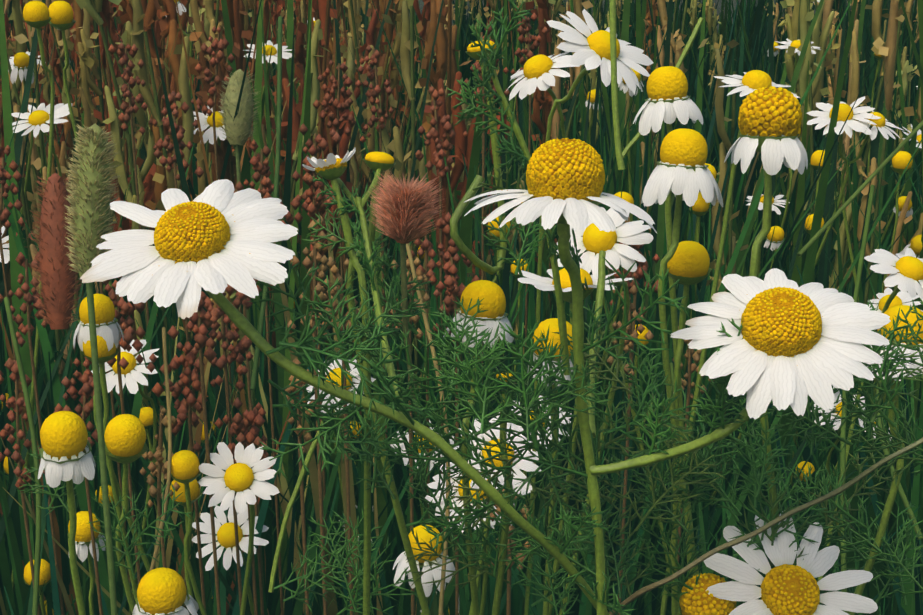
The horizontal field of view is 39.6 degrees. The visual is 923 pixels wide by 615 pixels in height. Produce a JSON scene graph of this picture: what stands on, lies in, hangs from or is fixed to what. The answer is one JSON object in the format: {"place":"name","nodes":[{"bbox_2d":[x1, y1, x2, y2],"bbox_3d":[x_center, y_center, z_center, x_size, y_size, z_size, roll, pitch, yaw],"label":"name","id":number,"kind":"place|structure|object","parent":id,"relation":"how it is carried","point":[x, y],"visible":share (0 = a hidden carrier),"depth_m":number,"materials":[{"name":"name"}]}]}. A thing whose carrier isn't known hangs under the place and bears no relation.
{"place":"outdoors","nodes":[
{"label":"outdoors","id":0,"kind":"place"},
{"bbox_2d":[0,0,922,614],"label":"meadow grass","id":1,"kind":"structure","parent":0,"point":[712,522],"depth_m":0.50,"materials":[{"name":"green plant"}]},
{"bbox_2d":[69,0,914,92],"bbox_3d":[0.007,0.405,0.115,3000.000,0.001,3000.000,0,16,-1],"label":"ground","id":2,"kind":"structure","parent":0,"point":[421,4],"depth_m":8.42,"materials":[{"name":"soil"}]},
{"bbox_2d":[0,226,9,263],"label":"chamomile flower","id":3,"kind":"object","parent":2,"relation":"on","point":[6,253],"visible":0.65,"depth_m":0.51,"materials":[{"name":"white plant"}]},
{"bbox_2d":[3,452,29,533],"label":"chamomile flower","id":4,"kind":"object","parent":2,"relation":"on","point":[5,468],"visible":0.15,"depth_m":0.47,"materials":[{"name":"yellow plant"}]},
{"bbox_2d":[10,52,33,226],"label":"chamomile flower","id":5,"kind":"object","parent":2,"relation":"on","point":[21,62],"visible":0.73,"depth_m":0.63,"materials":[{"name":"white plant"}]},
{"bbox_2d":[8,52,45,189],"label":"chamomile flower","id":6,"kind":"object","parent":2,"relation":"on","point":[12,68],"visible":0.15,"depth_m":0.71,"materials":[{"name":"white plant"}]},
{"bbox_2d":[6,1,54,613],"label":"chamomile flower","id":7,"kind":"object","parent":2,"relation":"on","point":[36,15],"visible":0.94,"depth_m":0.43,"materials":[{"name":"plant"}]},
{"bbox_2d":[23,559,50,614],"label":"chamomile flower","id":8,"kind":"object","parent":2,"relation":"on","point":[45,575],"visible":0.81,"depth_m":0.41,"materials":[{"name":"yellow plant"}]},
{"bbox_2d":[44,601,53,614],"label":"chamomile flower","id":9,"kind":"object","parent":2,"relation":"on","point":[46,608],"visible":0.08,"depth_m":0.47,"materials":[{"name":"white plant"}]},
{"bbox_2d":[11,103,94,497],"bbox_3d":[-0.173,0.088,0.574,0.027,0.356,0.026,-8,18,-25],"label":"chamomile flower","id":10,"kind":"object","parent":2,"relation":"on","point":[38,118],"visible":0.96,"depth_m":0.53,"materials":[{"name":"white plant"}]},
{"bbox_2d":[38,411,95,614],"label":"chamomile flower","id":11,"kind":"object","parent":2,"relation":"on","point":[66,453],"visible":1,"depth_m":0.24,"materials":[{"name":"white plant"}]},
{"bbox_2d":[67,511,105,614],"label":"chamomile flower","id":12,"kind":"object","parent":2,"relation":"on","point":[83,545],"visible":0.67,"depth_m":0.37,"materials":[{"name":"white plant"}]},
{"bbox_2d":[94,485,118,580],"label":"chamomile flower","id":13,"kind":"object","parent":2,"relation":"on","point":[109,492],"visible":0.27,"depth_m":0.47,"materials":[{"name":"yellow plant"}]},
{"bbox_2d":[48,1,168,504],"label":"chamomile flower","id":14,"kind":"object","parent":2,"relation":"on","point":[62,20],"visible":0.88,"depth_m":0.47,"materials":[{"name":"plant"}]},
{"bbox_2d":[81,335,137,603],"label":"chamomile flower","id":15,"kind":"object","parent":2,"relation":"on","point":[104,355],"visible":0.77,"depth_m":0.33,"materials":[{"name":"plant"}]},
{"bbox_2d":[73,294,149,571],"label":"chamomile flower","id":16,"kind":"object","parent":2,"relation":"on","point":[108,329],"visible":0.65,"depth_m":0.32,"materials":[{"name":"white plant"}]},
{"bbox_2d":[91,340,158,614],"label":"chamomile flower","id":17,"kind":"object","parent":2,"relation":"on","point":[132,379],"visible":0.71,"depth_m":0.42,"materials":[{"name":"white plant"}]},
{"bbox_2d":[104,414,147,613],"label":"chamomile flower","id":18,"kind":"object","parent":2,"relation":"on","point":[125,439],"visible":1,"depth_m":0.28,"materials":[{"name":"yellow plant"}]},
{"bbox_2d":[139,407,157,513],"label":"chamomile flower","id":19,"kind":"object","parent":2,"relation":"on","point":[146,416],"visible":0.42,"depth_m":0.51,"materials":[{"name":"yellow plant"}]},
{"bbox_2d":[132,567,198,614],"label":"chamomile flower","id":20,"kind":"object","parent":2,"relation":"on","point":[162,591],"visible":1,"depth_m":0.24,"materials":[{"name":"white plant"}]},
{"bbox_2d":[174,0,191,92],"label":"chamomile flower","id":21,"kind":"object","parent":2,"relation":"on","point":[180,8],"visible":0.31,"depth_m":0.68,"materials":[{"name":"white plant"}]},
{"bbox_2d":[169,479,201,597],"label":"chamomile flower","id":22,"kind":"object","parent":2,"relation":"on","point":[195,493],"visible":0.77,"depth_m":0.35,"materials":[{"name":"yellow plant"}]},
{"bbox_2d":[171,450,206,614],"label":"chamomile flower","id":23,"kind":"object","parent":2,"relation":"on","point":[185,470],"visible":0.96,"depth_m":0.34,"materials":[{"name":"yellow plant"}]},
{"bbox_2d":[193,105,225,147],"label":"chamomile flower","id":24,"kind":"object","parent":2,"relation":"on","point":[205,123],"visible":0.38,"depth_m":0.58,"materials":[{"name":"white plant"}]},
{"bbox_2d":[201,421,217,449],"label":"chamomile flower","id":25,"kind":"object","parent":2,"relation":"on","point":[203,435],"visible":0.1,"depth_m":0.54,"materials":[{"name":"yellow plant"}]},
{"bbox_2d":[192,502,268,614],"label":"chamomile flower","id":26,"kind":"object","parent":2,"relation":"on","point":[225,533],"visible":0.75,"depth_m":0.39,"materials":[{"name":"white plant"}]},
{"bbox_2d":[29,69,444,614],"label":"grass seed heads","id":27,"kind":"object","parent":2,"relation":"on","point":[65,238],"visible":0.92,"depth_m":0.21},
{"bbox_2d":[198,442,279,614],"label":"chamomile flower","id":28,"kind":"object","parent":2,"relation":"on","point":[240,478],"visible":0.98,"depth_m":0.34,"materials":[{"name":"white plant"}]},
{"bbox_2d":[242,40,300,278],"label":"chamomile flower","id":29,"kind":"object","parent":2,"relation":"on","point":[285,55],"visible":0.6,"depth_m":0.63,"materials":[{"name":"white plant"}]},
{"bbox_2d":[302,147,370,614],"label":"chamomile flower","id":30,"kind":"object","parent":2,"relation":"on","point":[332,167],"visible":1,"depth_m":0.21,"materials":[{"name":"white plant"}]},
{"bbox_2d":[306,359,375,508],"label":"chamomile flower","id":31,"kind":"object","parent":2,"relation":"on","point":[337,371],"visible":0.27,"depth_m":0.42,"materials":[{"name":"white plant"}]},
{"bbox_2d":[350,422,360,505],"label":"chamomile flower","id":32,"kind":"object","parent":2,"relation":"on","point":[354,431],"visible":0.02,"depth_m":0.59,"materials":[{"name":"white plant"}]},
{"bbox_2d":[0,6,713,614],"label":"dock seed stalks","id":33,"kind":"object","parent":2,"relation":"on","point":[250,424],"visible":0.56,"depth_m":0.38,"materials":[{"name":"brown plant"}]},
{"bbox_2d":[346,152,430,614],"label":"chamomile flower","id":34,"kind":"object","parent":2,"relation":"on","point":[375,161],"visible":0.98,"depth_m":0.22,"materials":[{"name":"plant"}]},
{"bbox_2d":[268,0,922,614],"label":"plant stems","id":35,"kind":"object","parent":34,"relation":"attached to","point":[600,290],"visible":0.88,"depth_m":0.20,"materials":[{"name":"green plant"}]},
{"bbox_2d":[80,179,609,614],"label":"chamomile flower","id":36,"kind":"object","parent":35,"relation":"attached to","point":[213,239],"visible":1,"depth_m":0.17,"materials":[{"name":"white plant"}]},
{"bbox_2d":[463,138,656,614],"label":"daisy","id":37,"kind":"object","parent":35,"relation":"attached to","point":[565,180],"visible":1,"depth_m":0.17,"materials":[{"name":"white plant"}]},
{"bbox_2d":[588,268,889,474],"bbox_3d":[0.038,0.011,0.174,0.039,0.029,0.024,0,16,-1],"label":"chamomile flower","id":38,"kind":"object","parent":37,"relation":"attached to","point":[795,347],"visible":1,"depth_m":0.17,"materials":[{"name":"white plant"}]},
{"bbox_2d":[401,245,424,379],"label":"chamomile flower","id":39,"kind":"object","parent":2,"relation":"on","point":[422,259],"visible":0.1,"depth_m":0.65,"materials":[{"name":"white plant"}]},
{"bbox_2d":[390,420,453,515],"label":"chamomile flower","id":40,"kind":"object","parent":2,"relation":"on","point":[405,460],"visible":0.17,"depth_m":0.47,"materials":[{"name":"white plant"}]},
{"bbox_2d":[393,525,454,614],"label":"chamomile flower","id":41,"kind":"object","parent":2,"relation":"on","point":[425,536],"visible":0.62,"depth_m":0.28,"materials":[{"name":"white plant"}]},
{"bbox_2d":[0,0,922,562],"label":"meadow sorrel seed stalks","id":42,"kind":"object","parent":2,"relation":"on","point":[140,18],"visible":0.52,"depth_m":0.66,"materials":[{"name":"brown plant"}]},
{"bbox_2d":[15,0,922,614],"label":"feathery chamomile leaves","id":43,"kind":"object","parent":2,"relation":"on","point":[543,408],"visible":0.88,"depth_m":0.20,"materials":[{"name":"green plant"}]},
{"bbox_2d":[425,461,530,614],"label":"chamomile flower","id":44,"kind":"object","parent":2,"relation":"on","point":[433,485],"visible":0.12,"depth_m":0.36,"materials":[{"name":"white plant"}]},
{"bbox_2d":[443,280,513,614],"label":"chamomile flower","id":45,"kind":"object","parent":2,"relation":"on","point":[493,302],"visible":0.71,"depth_m":0.22,"materials":[{"name":"white plant"}]},
{"bbox_2d":[450,40,506,274],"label":"chamomile flower","id":46,"kind":"object","parent":2,"relation":"on","point":[464,250],"visible":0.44,"depth_m":0.22,"materials":[{"name":"plant"}]},
{"bbox_2d":[454,418,540,614],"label":"chamomile flower","id":47,"kind":"object","parent":2,"relation":"on","point":[526,465],"visible":0.25,"depth_m":0.33,"materials":[{"name":"white plant"}]},
{"bbox_2d":[486,217,511,355],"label":"chamomile flower","id":48,"kind":"object","parent":2,"relation":"on","point":[494,232],"visible":0.27,"depth_m":0.47,"materials":[{"name":"yellow plant"}]},
{"bbox_2d":[492,373,512,614],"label":"chamomile flower","id":49,"kind":"object","parent":2,"relation":"on","point":[499,581],"visible":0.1,"depth_m":0.22,"materials":[{"name":"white plant"}]},
{"bbox_2d":[508,68,519,246],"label":"chamomile flower","id":50,"kind":"object","parent":2,"relation":"on","point":[514,111],"visible":0.06,"depth_m":1.10,"materials":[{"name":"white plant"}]},
{"bbox_2d":[509,259,528,371],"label":"chamomile flower","id":51,"kind":"object","parent":2,"relation":"on","point":[512,270],"visible":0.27,"depth_m":0.55,"materials":[{"name":"yellow plant"}]},
{"bbox_2d":[496,396,570,584],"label":"chamomile flower","id":52,"kind":"object","parent":2,"relation":"on","point":[516,427],"visible":0.1,"depth_m":0.42,"materials":[{"name":"white plant"}]},
{"bbox_2d":[528,318,573,614],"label":"chamomile flower","id":53,"kind":"object","parent":2,"relation":"on","point":[544,325],"visible":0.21,"depth_m":0.25,"materials":[{"name":"white plant"}]},
{"bbox_2d":[518,268,632,614],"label":"chamomile flower","id":54,"kind":"object","parent":2,"relation":"on","point":[541,283],"visible":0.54,"depth_m":0.27,"materials":[{"name":"white plant"}]},
{"bbox_2d":[524,9,652,614],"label":"chamomile flower","id":55,"kind":"object","parent":2,"relation":"on","point":[592,51],"visible":0.85,"depth_m":0.31,"materials":[{"name":"white plant"}]},
{"bbox_2d":[506,52,679,614],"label":"chamomile flower","id":56,"kind":"object","parent":2,"relation":"on","point":[539,71],"visible":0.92,"depth_m":0.36,"materials":[{"name":"white plant"}]},
{"bbox_2d":[585,89,602,144],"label":"chamomile flower","id":57,"kind":"object","parent":2,"relation":"on","point":[592,97],"visible":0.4,"depth_m":0.76,"materials":[{"name":"white plant"}]},
{"bbox_2d":[556,207,652,614],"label":"chamomile flower","id":58,"kind":"object","parent":2,"relation":"on","point":[594,239],"visible":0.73,"depth_m":0.28,"materials":[{"name":"white plant"}]},
{"bbox_2d":[576,192,633,448],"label":"chamomile flower","id":59,"kind":"object","parent":2,"relation":"on","point":[627,197],"visible":0.25,"depth_m":0.49,"materials":[{"name":"plant"}]},
{"bbox_2d":[604,324,648,533],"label":"chamomile flower","id":60,"kind":"object","parent":2,"relation":"on","point":[642,334],"visible":0.27,"depth_m":0.48,"materials":[{"name":"plant"}]},
{"bbox_2d":[618,68,643,221],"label":"chamomile flower","id":61,"kind":"object","parent":2,"relation":"on","point":[623,85],"visible":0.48,"depth_m":0.60,"materials":[{"name":"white plant"}]},
{"bbox_2d":[633,66,702,578],"bbox_3d":[0.069,0.145,0.303,0.072,0.396,0.014,6,17,21],"label":"chamomile flower","id":62,"kind":"object","parent":2,"relation":"on","point":[668,100],"visible":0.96,"depth_m":0.26,"materials":[{"name":"white plant"}]},
{"bbox_2d":[641,128,722,575],"bbox_3d":[0.059,0.151,0.297,0.056,0.387,0.016,-6,17,-21],"label":"chamomile flower","id":63,"kind":"object","parent":2,"relation":"on","point":[681,171],"visible":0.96,"depth_m":0.24,"materials":[{"name":"white plant"}]},
{"bbox_2d":[666,241,711,614],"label":"chamomile flower","id":64,"kind":"object","parent":2,"relation":"on","point":[688,263],"visible":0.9,"depth_m":0.26,"materials":[{"name":"yellow plant"}]},
{"bbox_2d":[683,192,709,376],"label":"chamomile flower","id":65,"kind":"object","parent":2,"relation":"on","point":[700,207],"visible":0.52,"depth_m":0.55,"materials":[{"name":"plant"}]},
{"bbox_2d":[691,163,716,407],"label":"chamomile flower","id":66,"kind":"object","parent":2,"relation":"on","point":[711,168],"visible":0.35,"depth_m":0.54,"materials":[{"name":"yellow plant"}]},
{"bbox_2d":[679,573,735,614],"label":"chamomile flower","id":67,"kind":"object","parent":2,"relation":"on","point":[698,599],"visible":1,"depth_m":0.21,"materials":[{"name":"yellow plant"}]},
{"bbox_2d":[660,70,799,614],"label":"chamomile flower","id":68,"kind":"object","parent":2,"relation":"on","point":[751,81],"visible":0.65,"depth_m":0.34,"materials":[{"name":"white plant"}]},
{"bbox_2d":[727,128,800,481],"bbox_3d":[0.162,0.057,0.726,0.009,0.331,0.070,-4,16,-13],"label":"chamomile flower","id":69,"kind":"object","parent":2,"relation":"on","point":[788,195],"visible":0.19,"depth_m":0.66,"materials":[{"name":"plant"}]},
{"bbox_2d":[724,86,807,532],"bbox_3d":[0.067,0.158,0.254,0.050,0.398,0.014,4,16,12],"label":"chamomile flower","id":70,"kind":"object","parent":2,"relation":"on","point":[769,121],"visible":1,"depth_m":0.20,"materials":[{"name":"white plant"}]},
{"bbox_2d":[754,42,777,187],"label":"chamomile flower","id":71,"kind":"object","parent":2,"relation":"on","point":[775,49],"visible":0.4,"depth_m":1.20,"materials":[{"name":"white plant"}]},
{"bbox_2d":[747,194,789,274],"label":"chamomile flower","id":72,"kind":"object","parent":2,"relation":"on","point":[775,201],"visible":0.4,"depth_m":0.72,"materials":[{"name":"white plant"}]},
{"bbox_2d":[764,226,784,268],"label":"chamomile flower","id":73,"kind":"object","parent":2,"relation":"on","point":[778,238],"visible":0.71,"depth_m":0.65,"materials":[{"name":"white plant"}]},
{"bbox_2d":[761,39,819,246],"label":"chamomile flower","id":74,"kind":"object","parent":2,"relation":"on","point":[796,43],"visible":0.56,"depth_m":0.72,"materials":[{"name":"white plant"}]},
{"bbox_2d":[704,511,877,614],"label":"chamomile flower","id":75,"kind":"object","parent":2,"relation":"on","point":[788,587],"visible":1,"depth_m":0.21,"materials":[{"name":"white plant"}]},
{"bbox_2d":[709,96,880,508],"bbox_3d":[0.104,0.087,0.564,0.135,0.364,0.026,14,21,41],"label":"chamomile flower","id":76,"kind":"object","parent":2,"relation":"on","point":[823,118],"visible":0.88,"depth_m":0.48,"materials":[{"name":"white plant"}]},
{"bbox_2d":[793,461,814,530],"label":"chamomile flower","id":77,"kind":"object","parent":2,"relation":"on","point":[800,465],"visible":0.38,"depth_m":0.55,"materials":[{"name":"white plant"}]},
{"bbox_2d":[790,214,823,485],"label":"chamomile flower","id":78,"kind":"object","parent":2,"relation":"on","point":[809,221],"visible":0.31,"depth_m":0.60,"materials":[{"name":"yellow plant"}]},
{"bbox_2d":[795,150,830,447],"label":"chamomile flower","id":79,"kind":"object","parent":2,"relation":"on","point":[815,159],"visible":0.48,"depth_m":0.60,"materials":[{"name":"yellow plant"}]},
{"bbox_2d":[811,386,876,542],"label":"chamomile flower","id":80,"kind":"object","parent":2,"relation":"on","point":[838,422],"visible":0.1,"depth_m":0.48,"materials":[{"name":"white plant"}]},
{"bbox_2d":[818,248,922,590],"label":"chamomile flower","id":81,"kind":"object","parent":2,"relation":"on","point":[905,272],"visible":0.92,"depth_m":0.36,"materials":[{"name":"white plant"}]},
{"bbox_2d":[841,111,902,466],"bbox_3d":[0.177,0.099,0.529,0.070,0.359,0.024,0,16,-1],"label":"chamomile flower","id":82,"kind":"object","parent":2,"relation":"on","point":[881,123],"visible":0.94,"depth_m":0.48,"materials":[{"name":"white plant"}]},
{"bbox_2d":[867,53,881,175],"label":"chamomile flower","id":83,"kind":"object","parent":2,"relation":"on","point":[879,57],"visible":0.27,"depth_m":0.81,"materials":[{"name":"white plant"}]},
{"bbox_2d":[833,234,921,475],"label":"chamomile flower","id":84,"kind":"object","parent":2,"relation":"on","point":[915,245],"visible":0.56,"depth_m":0.52,"materials":[{"name":"white plant"}]},
{"bbox_2d":[847,305,922,614],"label":"chamomile flower","id":85,"kind":"object","parent":2,"relation":"on","point":[892,312],"visible":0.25,"depth_m":0.23,"materials":[{"name":"white plant"}]},
{"bbox_2d":[874,196,912,395],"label":"chamomile flower","id":86,"kind":"object","parent":2,"relation":"on","point":[901,200],"visible":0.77,"depth_m":0.62,"materials":[{"name":"white plant"}]},
{"bbox_2d":[878,151,912,303],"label":"chamomile flower","id":87,"kind":"object","parent":2,"relation":"on","point":[900,160],"visible":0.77,"depth_m":0.60,"materials":[{"name":"yellow plant"}]},
{"bbox_2d":[869,287,922,430],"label":"chamomile flower","id":88,"kind":"object","parent":2,"relation":"on","point":[901,298],"visible":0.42,"depth_m":0.42,"materials":[{"name":"white plant"}]},
{"bbox_2d":[872,124,921,262],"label":"chamomile flower","id":89,"kind":"object","parent":2,"relation":"on","point":[918,139],"visible":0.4,"depth_m":0.71,"materials":[{"name":"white plant"}]}
]}

